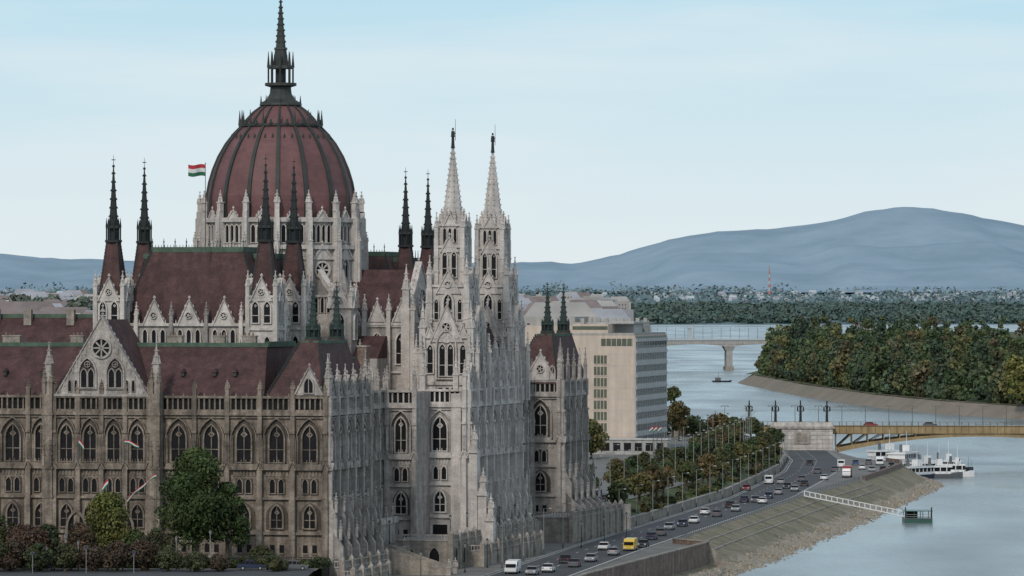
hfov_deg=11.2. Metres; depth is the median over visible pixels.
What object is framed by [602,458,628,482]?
street tree
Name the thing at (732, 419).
embankment tree
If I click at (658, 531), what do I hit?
car
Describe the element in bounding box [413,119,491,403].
portico tower
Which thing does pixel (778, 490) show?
car
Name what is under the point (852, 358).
island trees
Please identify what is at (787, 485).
car
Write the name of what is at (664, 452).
street tree
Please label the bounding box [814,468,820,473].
car
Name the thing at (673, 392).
embankment tree
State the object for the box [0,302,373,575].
wing
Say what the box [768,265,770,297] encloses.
radio mast
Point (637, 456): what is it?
street lamp
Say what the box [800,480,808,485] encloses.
car
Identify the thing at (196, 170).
flag
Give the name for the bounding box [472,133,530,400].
portico tower
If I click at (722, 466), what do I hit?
street tree
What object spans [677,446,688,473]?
street tree
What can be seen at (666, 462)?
street tree
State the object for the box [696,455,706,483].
street tree
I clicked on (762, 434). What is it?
street tree
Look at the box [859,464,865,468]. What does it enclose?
car
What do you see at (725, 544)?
stone ledge
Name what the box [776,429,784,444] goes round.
street tree
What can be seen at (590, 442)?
embankment tree
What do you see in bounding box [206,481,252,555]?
linden tree
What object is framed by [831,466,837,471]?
car
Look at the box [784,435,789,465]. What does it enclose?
street lamp
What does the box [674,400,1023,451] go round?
river bridge
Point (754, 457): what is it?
street tree
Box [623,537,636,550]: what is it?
delivery van
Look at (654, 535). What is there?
car
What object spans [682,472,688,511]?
street lamp
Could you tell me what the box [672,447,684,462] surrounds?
street tree
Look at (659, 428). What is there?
flag
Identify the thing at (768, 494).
car
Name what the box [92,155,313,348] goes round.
chamber
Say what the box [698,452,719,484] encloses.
street tree
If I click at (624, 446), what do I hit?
annex
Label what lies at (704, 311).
distant trees
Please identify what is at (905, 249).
hills
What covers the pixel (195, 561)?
shrub tree
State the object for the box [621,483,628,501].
street tree
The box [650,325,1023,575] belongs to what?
water
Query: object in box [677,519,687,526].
car
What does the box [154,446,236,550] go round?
linden tree
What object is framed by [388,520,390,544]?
terrace lamp
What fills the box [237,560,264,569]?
car
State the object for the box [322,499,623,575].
terrace
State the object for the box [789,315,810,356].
poplar tree
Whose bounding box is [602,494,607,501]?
car
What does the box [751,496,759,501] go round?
car
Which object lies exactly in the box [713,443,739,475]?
street tree
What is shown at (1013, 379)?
poplar tree
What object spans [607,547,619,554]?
car
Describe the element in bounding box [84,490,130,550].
maple tree
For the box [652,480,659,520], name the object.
street lamp
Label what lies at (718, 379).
boat
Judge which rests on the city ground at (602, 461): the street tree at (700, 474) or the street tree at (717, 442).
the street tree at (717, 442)
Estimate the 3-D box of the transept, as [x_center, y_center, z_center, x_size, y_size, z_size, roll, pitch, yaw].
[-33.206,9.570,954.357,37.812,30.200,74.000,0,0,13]
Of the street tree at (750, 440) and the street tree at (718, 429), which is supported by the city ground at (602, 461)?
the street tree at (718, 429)
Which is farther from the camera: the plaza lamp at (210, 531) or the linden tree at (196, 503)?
the linden tree at (196, 503)
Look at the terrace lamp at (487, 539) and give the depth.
907.20 m
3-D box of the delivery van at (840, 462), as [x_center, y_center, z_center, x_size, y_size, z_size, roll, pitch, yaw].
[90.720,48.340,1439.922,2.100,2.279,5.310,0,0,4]
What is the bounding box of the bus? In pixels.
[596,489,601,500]
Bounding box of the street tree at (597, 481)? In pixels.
[590,464,601,487]
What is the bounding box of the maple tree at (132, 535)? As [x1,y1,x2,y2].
[120,528,151,567]
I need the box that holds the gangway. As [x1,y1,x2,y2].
[804,491,903,515]
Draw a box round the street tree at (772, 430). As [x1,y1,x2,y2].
[766,427,781,447]
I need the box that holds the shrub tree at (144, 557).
[129,539,160,570]
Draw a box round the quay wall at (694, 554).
[576,458,902,575]
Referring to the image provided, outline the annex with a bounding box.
[589,438,670,454]
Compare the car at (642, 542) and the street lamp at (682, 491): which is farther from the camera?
the street lamp at (682, 491)
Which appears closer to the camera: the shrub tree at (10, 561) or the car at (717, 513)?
the shrub tree at (10, 561)
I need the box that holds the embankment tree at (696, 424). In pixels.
[680,415,709,439]
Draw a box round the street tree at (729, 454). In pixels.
[711,447,737,477]
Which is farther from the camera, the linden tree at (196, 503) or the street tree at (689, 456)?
the street tree at (689, 456)
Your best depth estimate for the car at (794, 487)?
1264.24 m
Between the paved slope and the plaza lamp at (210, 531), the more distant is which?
the paved slope
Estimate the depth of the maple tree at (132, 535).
829.15 m
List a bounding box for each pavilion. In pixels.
[265,279,383,565]
[523,282,602,515]
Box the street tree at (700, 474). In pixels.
[690,462,704,484]
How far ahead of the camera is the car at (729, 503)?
1165.23 m
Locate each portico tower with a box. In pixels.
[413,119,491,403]
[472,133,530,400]
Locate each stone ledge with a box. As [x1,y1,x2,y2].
[705,484,872,540]
[714,488,881,549]
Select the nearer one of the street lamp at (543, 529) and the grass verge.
the street lamp at (543, 529)
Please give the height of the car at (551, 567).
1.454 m
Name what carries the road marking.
on the embankment road at (825, 461)
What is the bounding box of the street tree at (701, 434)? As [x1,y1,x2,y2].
[694,433,712,452]
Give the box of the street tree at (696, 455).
[689,450,698,462]
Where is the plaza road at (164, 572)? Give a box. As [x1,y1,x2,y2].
[0,569,314,575]
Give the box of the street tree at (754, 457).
[745,443,761,468]
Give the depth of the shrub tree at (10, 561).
817.77 m
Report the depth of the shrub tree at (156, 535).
831.11 m
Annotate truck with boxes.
[842,465,851,477]
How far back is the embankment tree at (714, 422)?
1587.29 m
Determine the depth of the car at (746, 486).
1268.65 m
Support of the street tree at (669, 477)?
on the grass verge
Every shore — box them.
[2,291,1023,324]
[689,480,940,575]
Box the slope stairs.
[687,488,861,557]
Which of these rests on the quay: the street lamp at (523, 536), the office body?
the street lamp at (523, 536)
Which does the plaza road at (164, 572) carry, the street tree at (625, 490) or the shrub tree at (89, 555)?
the shrub tree at (89, 555)
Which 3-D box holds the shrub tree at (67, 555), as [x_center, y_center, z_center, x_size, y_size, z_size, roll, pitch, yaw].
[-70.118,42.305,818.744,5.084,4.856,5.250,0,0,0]
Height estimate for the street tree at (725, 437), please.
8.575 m
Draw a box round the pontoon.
[902,507,932,522]
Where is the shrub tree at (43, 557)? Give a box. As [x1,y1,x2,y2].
[22,543,56,571]
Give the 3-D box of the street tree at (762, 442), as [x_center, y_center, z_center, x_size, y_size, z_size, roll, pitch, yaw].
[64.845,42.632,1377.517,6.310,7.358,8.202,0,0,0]
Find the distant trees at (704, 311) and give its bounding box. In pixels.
[630,299,1023,323]
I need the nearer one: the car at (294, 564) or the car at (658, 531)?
the car at (294, 564)
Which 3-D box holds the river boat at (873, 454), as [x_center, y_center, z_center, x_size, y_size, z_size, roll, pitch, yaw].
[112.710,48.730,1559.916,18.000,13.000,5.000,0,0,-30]
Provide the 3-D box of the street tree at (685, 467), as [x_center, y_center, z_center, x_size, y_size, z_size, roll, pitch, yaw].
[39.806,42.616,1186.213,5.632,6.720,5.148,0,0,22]
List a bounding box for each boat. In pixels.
[712,374,731,381]
[866,429,898,460]
[909,441,938,465]
[928,458,962,478]
[931,445,972,470]
[941,443,974,476]
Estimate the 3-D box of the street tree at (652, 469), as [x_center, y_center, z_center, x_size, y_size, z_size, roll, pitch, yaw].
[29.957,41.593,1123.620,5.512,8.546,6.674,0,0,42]
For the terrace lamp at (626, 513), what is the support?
on the embankment road at (825, 461)
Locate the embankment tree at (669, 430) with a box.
[667,424,671,436]
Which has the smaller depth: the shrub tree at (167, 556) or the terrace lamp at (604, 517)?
the shrub tree at (167, 556)
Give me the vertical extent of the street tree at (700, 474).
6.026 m
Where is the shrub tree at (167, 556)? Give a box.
[153,545,182,570]
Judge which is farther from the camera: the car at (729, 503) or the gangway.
the gangway
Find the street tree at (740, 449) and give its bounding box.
[734,441,754,472]
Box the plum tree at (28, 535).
[4,521,55,568]
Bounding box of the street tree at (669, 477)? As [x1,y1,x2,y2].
[660,465,678,494]
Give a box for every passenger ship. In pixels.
[887,431,921,465]
[903,459,934,478]
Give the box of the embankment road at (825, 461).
[487,450,838,575]
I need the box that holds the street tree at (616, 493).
[606,481,626,503]
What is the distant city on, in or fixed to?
on the city ground at (602, 461)
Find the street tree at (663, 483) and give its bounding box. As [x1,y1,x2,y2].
[644,469,667,499]
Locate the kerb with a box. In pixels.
[482,450,840,575]
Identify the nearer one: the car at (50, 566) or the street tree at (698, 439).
the car at (50, 566)
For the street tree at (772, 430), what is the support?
on the grass verge
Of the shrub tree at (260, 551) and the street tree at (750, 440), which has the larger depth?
the street tree at (750, 440)
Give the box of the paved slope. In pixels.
[685,465,924,565]
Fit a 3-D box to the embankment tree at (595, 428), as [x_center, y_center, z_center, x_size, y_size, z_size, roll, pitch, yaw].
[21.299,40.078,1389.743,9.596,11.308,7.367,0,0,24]
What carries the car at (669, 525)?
on the embankment road at (825, 461)
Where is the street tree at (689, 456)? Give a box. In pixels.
[686,451,692,461]
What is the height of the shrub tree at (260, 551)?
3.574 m
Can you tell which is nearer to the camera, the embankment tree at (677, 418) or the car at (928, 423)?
the embankment tree at (677, 418)
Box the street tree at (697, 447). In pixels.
[688,441,703,454]
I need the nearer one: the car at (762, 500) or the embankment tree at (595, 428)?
the car at (762, 500)
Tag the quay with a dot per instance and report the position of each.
(551, 547)
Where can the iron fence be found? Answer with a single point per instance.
(256, 557)
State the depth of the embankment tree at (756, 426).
1583.03 m
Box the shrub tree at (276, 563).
[264,555,288,571]
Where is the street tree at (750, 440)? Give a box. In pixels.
[739,437,759,466]
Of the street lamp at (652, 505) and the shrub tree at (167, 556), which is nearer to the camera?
the shrub tree at (167, 556)
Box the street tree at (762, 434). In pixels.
[757,430,771,456]
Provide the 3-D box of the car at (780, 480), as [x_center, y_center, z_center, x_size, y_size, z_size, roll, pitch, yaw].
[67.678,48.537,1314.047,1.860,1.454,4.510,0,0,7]
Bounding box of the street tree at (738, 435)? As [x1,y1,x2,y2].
[732,430,744,442]
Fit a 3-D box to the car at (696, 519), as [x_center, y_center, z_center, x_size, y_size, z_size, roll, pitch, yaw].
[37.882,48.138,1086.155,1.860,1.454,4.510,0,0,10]
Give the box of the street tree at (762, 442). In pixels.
[752,436,769,462]
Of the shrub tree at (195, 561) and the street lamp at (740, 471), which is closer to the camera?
the shrub tree at (195, 561)
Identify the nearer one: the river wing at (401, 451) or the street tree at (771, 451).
the river wing at (401, 451)
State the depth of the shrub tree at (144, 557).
819.13 m
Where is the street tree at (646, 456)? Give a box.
[641,451,652,465]
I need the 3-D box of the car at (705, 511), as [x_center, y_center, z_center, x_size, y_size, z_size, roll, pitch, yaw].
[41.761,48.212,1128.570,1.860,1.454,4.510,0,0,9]
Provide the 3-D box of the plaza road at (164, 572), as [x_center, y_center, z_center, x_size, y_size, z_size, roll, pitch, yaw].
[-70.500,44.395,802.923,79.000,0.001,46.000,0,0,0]
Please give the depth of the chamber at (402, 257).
996.36 m
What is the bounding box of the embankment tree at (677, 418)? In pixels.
[667,400,690,440]
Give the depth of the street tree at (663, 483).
1128.83 m
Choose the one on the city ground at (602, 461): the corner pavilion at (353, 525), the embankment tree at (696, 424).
the embankment tree at (696, 424)
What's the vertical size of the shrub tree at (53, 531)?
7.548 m
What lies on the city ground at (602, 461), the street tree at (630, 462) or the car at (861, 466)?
the street tree at (630, 462)
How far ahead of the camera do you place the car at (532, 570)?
883.12 m
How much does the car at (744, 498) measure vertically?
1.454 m
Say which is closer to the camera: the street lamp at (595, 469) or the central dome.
the central dome
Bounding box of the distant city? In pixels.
[0,289,633,324]
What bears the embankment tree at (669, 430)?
on the city ground at (602, 461)
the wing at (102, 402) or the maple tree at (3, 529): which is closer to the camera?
the maple tree at (3, 529)
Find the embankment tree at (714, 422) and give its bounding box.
[704,411,730,431]
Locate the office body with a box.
[572,318,667,437]
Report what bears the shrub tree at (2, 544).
on the plaza road at (164, 572)
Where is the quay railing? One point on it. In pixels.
(759, 508)
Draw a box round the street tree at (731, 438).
[725,432,733,444]
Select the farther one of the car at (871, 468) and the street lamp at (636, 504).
the car at (871, 468)
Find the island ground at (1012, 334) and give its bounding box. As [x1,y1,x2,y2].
[747,332,1023,404]
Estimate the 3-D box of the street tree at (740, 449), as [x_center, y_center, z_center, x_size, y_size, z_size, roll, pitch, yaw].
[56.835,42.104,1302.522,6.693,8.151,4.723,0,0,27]
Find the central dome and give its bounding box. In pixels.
[193,0,368,356]
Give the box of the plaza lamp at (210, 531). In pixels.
[209,530,211,568]
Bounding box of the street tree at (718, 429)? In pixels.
[714,425,733,439]
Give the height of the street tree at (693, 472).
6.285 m
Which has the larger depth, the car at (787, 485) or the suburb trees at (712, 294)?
the suburb trees at (712, 294)
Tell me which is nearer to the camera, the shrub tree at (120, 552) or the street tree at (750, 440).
the shrub tree at (120, 552)
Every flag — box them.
[78,436,83,463]
[102,476,108,525]
[123,438,138,463]
[127,472,156,513]
[188,162,205,253]
[658,424,661,446]
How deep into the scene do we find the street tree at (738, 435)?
1471.40 m
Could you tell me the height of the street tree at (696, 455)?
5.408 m
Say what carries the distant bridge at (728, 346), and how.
on the water
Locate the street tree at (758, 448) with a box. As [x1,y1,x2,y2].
[752,444,763,467]
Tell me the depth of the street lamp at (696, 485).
1168.85 m
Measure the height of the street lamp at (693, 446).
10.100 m
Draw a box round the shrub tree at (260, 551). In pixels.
[247,544,274,559]
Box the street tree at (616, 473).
[603,462,629,484]
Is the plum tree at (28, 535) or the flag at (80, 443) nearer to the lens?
the plum tree at (28, 535)
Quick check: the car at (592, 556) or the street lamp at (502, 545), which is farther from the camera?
the car at (592, 556)
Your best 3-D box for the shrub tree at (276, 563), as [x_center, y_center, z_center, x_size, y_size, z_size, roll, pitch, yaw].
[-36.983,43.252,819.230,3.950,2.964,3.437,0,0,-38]
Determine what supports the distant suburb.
on the shore at (736, 301)
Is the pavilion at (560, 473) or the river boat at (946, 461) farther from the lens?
the river boat at (946, 461)
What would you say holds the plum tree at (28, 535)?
on the city ground at (602, 461)
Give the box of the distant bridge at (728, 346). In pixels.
[642,325,860,369]
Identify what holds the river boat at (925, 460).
on the water
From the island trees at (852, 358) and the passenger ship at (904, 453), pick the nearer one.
the passenger ship at (904, 453)
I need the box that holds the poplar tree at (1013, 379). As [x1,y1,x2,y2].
[1002,354,1023,406]
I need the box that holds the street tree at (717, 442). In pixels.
[706,431,724,452]
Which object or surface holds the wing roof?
on the wing at (102, 402)
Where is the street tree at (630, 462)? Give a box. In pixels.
[623,455,644,478]
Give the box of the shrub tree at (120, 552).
[98,540,134,570]
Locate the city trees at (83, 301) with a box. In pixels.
[2,293,92,309]
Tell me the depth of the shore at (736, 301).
12212.02 m
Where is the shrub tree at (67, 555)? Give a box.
[50,542,78,570]
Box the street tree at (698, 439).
[688,435,707,454]
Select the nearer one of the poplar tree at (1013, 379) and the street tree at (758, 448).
the street tree at (758, 448)
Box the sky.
[0,0,1023,263]
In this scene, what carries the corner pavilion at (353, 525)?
on the quay
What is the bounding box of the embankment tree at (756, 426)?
[738,417,767,436]
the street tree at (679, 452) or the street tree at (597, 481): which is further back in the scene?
the street tree at (679, 452)
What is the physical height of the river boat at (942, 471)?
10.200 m
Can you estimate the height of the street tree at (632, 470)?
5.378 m
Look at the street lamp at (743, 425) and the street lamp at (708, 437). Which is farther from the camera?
the street lamp at (743, 425)
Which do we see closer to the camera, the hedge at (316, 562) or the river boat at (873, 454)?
the hedge at (316, 562)
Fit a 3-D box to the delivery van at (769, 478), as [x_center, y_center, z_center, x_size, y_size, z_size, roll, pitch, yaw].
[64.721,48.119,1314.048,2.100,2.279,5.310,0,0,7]
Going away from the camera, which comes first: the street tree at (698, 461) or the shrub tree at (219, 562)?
the shrub tree at (219, 562)
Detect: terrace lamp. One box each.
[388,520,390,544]
[486,538,488,567]
[580,521,581,547]
[603,516,605,541]
[625,512,627,537]
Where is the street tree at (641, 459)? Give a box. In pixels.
[635,454,646,470]
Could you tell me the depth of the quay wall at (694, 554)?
951.48 m
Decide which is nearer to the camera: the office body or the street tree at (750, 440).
the street tree at (750, 440)
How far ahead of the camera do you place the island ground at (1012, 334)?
2659.20 m
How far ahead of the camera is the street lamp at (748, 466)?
1288.86 m
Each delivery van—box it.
[504,559,520,573]
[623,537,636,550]
[765,475,773,483]
[837,459,844,466]
[876,456,882,464]
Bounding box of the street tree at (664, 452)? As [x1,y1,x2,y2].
[653,446,677,464]
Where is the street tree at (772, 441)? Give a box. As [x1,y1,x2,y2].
[766,432,775,447]
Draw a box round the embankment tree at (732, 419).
[721,416,741,428]
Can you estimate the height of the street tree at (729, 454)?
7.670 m
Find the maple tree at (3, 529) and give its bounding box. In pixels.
[0,515,14,543]
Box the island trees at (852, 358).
[753,313,1023,404]
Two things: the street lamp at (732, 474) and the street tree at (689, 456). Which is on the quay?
the street lamp at (732, 474)
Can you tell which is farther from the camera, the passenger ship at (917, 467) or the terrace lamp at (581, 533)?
the passenger ship at (917, 467)
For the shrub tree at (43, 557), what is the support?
on the plaza road at (164, 572)
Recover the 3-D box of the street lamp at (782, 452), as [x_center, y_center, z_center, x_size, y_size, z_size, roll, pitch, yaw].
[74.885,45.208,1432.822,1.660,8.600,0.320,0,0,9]
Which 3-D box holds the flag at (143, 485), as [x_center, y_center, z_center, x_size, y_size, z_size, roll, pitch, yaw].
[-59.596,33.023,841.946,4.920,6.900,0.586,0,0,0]
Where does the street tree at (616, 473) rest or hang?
on the city ground at (602, 461)
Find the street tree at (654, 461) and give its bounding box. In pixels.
[651,458,659,467]
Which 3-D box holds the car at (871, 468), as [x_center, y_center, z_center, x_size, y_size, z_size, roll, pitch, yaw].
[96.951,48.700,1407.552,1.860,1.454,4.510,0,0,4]
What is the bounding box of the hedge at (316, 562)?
[0,554,332,568]
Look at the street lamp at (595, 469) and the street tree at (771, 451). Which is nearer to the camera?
the street lamp at (595, 469)
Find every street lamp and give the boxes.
[501,519,510,568]
[523,513,531,561]
[543,508,551,554]
[589,455,601,486]
[631,447,643,472]
[636,484,642,525]
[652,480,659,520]
[669,439,681,482]
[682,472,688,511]
[688,434,699,461]
[695,432,706,455]
[696,469,702,506]
[703,430,714,451]
[732,459,738,494]
[738,418,748,439]
[740,456,746,490]
[748,453,753,483]
[782,437,787,468]
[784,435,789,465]
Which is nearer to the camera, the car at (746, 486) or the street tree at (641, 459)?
the street tree at (641, 459)
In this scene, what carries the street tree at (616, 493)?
on the grass verge
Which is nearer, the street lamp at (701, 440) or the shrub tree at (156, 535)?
the shrub tree at (156, 535)
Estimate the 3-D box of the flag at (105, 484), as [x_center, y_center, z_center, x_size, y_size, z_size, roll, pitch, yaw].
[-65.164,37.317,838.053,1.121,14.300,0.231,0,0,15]
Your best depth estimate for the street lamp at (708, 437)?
1295.90 m
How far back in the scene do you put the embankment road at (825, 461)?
1109.07 m
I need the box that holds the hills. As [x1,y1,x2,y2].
[0,207,1023,293]
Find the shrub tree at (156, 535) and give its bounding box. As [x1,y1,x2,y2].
[146,527,180,553]
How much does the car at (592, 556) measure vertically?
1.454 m
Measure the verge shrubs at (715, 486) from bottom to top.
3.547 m
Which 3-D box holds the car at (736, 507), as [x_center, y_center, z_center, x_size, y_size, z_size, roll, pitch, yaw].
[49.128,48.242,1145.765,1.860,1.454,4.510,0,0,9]
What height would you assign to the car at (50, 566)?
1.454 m
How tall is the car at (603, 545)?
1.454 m
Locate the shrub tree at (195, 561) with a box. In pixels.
[181,550,209,571]
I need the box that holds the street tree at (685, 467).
[674,461,697,490]
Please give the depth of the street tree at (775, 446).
1438.20 m
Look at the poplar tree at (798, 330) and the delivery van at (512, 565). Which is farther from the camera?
the poplar tree at (798, 330)
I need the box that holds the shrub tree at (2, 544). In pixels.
[0,540,9,565]
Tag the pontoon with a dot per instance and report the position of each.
(911, 516)
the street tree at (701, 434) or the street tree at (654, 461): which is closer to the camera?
the street tree at (654, 461)
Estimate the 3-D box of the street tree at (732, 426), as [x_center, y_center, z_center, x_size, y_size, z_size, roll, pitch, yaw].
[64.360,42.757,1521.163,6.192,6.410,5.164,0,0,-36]
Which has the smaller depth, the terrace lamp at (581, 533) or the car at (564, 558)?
the car at (564, 558)
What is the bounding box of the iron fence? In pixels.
[230,556,316,560]
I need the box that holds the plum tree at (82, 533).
[62,521,102,568]
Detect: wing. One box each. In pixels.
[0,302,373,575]
[365,366,429,543]
[525,317,588,345]
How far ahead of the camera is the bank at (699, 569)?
966.29 m
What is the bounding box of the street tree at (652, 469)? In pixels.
[637,462,667,500]
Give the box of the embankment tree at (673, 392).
[667,386,685,437]
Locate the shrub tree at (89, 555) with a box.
[76,543,109,570]
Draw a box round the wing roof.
[0,309,370,395]
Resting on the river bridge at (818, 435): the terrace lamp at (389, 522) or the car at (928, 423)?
the car at (928, 423)
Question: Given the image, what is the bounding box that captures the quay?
[391,450,897,575]
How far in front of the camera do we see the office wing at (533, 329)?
1454.57 m
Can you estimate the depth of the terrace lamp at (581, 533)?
979.16 m
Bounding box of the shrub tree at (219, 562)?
[208,553,230,570]
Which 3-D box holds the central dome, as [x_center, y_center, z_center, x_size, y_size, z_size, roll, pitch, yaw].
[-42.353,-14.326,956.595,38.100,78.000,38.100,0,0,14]
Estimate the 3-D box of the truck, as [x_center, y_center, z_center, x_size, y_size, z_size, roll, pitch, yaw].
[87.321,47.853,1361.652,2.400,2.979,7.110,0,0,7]
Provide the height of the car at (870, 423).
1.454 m
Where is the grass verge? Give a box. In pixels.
[611,453,783,515]
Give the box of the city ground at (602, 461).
[0,320,748,570]
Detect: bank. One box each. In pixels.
[671,564,716,575]
[738,374,1023,419]
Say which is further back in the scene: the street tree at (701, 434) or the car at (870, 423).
the car at (870, 423)
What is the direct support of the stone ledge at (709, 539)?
on the paved slope
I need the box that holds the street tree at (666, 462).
[659,459,674,467]
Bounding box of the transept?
[325,258,433,389]
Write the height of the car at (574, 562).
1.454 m
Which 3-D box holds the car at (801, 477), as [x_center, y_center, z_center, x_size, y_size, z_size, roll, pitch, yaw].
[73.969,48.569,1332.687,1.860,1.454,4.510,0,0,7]
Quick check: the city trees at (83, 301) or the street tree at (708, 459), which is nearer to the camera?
the street tree at (708, 459)
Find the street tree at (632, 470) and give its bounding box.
[627,467,639,480]
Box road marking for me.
[488,450,837,575]
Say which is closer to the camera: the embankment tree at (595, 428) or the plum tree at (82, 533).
the plum tree at (82, 533)
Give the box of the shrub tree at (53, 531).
[39,523,61,553]
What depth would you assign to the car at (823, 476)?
1340.27 m
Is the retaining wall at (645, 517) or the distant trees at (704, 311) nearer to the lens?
the retaining wall at (645, 517)
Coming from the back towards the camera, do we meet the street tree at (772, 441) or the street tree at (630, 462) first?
the street tree at (772, 441)
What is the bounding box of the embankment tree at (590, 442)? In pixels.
[589,437,593,449]
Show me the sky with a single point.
(618, 127)
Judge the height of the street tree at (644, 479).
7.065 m
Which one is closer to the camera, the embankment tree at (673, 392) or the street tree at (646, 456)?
the street tree at (646, 456)
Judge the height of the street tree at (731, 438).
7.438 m
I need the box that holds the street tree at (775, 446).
[766,434,777,454]
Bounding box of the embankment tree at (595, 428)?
[588,419,609,458]
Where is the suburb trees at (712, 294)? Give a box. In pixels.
[0,280,1023,305]
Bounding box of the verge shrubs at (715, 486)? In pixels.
[624,447,783,513]
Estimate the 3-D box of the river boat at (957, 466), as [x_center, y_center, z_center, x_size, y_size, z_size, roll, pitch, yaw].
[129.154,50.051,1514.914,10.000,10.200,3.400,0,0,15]
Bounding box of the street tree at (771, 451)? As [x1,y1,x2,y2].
[764,440,772,461]
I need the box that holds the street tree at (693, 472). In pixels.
[678,461,695,486]
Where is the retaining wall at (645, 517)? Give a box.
[329,450,786,575]
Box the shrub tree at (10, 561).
[0,536,25,571]
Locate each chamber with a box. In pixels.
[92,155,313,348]
[368,167,433,279]
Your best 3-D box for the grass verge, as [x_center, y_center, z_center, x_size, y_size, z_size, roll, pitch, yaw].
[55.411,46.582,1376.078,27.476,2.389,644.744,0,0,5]
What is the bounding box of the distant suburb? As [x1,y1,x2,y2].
[3,290,1023,301]
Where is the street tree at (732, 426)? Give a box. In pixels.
[730,424,742,430]
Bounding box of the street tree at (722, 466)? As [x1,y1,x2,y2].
[715,453,730,480]
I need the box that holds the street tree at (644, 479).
[620,471,655,504]
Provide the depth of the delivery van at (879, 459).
1459.86 m
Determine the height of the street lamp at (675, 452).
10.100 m
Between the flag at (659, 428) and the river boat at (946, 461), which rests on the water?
the river boat at (946, 461)
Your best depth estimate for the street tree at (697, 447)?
1312.86 m
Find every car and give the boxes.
[48,563,76,569]
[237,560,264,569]
[288,560,307,569]
[525,566,538,574]
[542,563,555,572]
[559,554,570,562]
[568,558,580,566]
[584,553,597,561]
[598,542,609,549]
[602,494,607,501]
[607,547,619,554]
[637,539,648,547]
[646,532,657,539]
[655,528,666,535]
[664,522,674,529]
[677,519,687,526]
[689,516,699,522]
[700,508,710,514]
[712,510,721,516]
[725,501,734,507]
[731,504,740,511]
[740,496,748,501]
[742,484,750,490]
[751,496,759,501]
[758,497,767,503]
[764,492,772,497]
[774,488,782,494]
[777,478,784,483]
[783,482,790,488]
[791,485,798,490]
[798,475,805,480]
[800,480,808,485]
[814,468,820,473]
[820,474,827,479]
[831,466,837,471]
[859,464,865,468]
[863,422,877,425]
[868,466,874,471]
[923,422,936,425]
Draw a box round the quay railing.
[675,476,859,538]
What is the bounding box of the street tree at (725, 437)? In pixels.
[714,429,732,446]

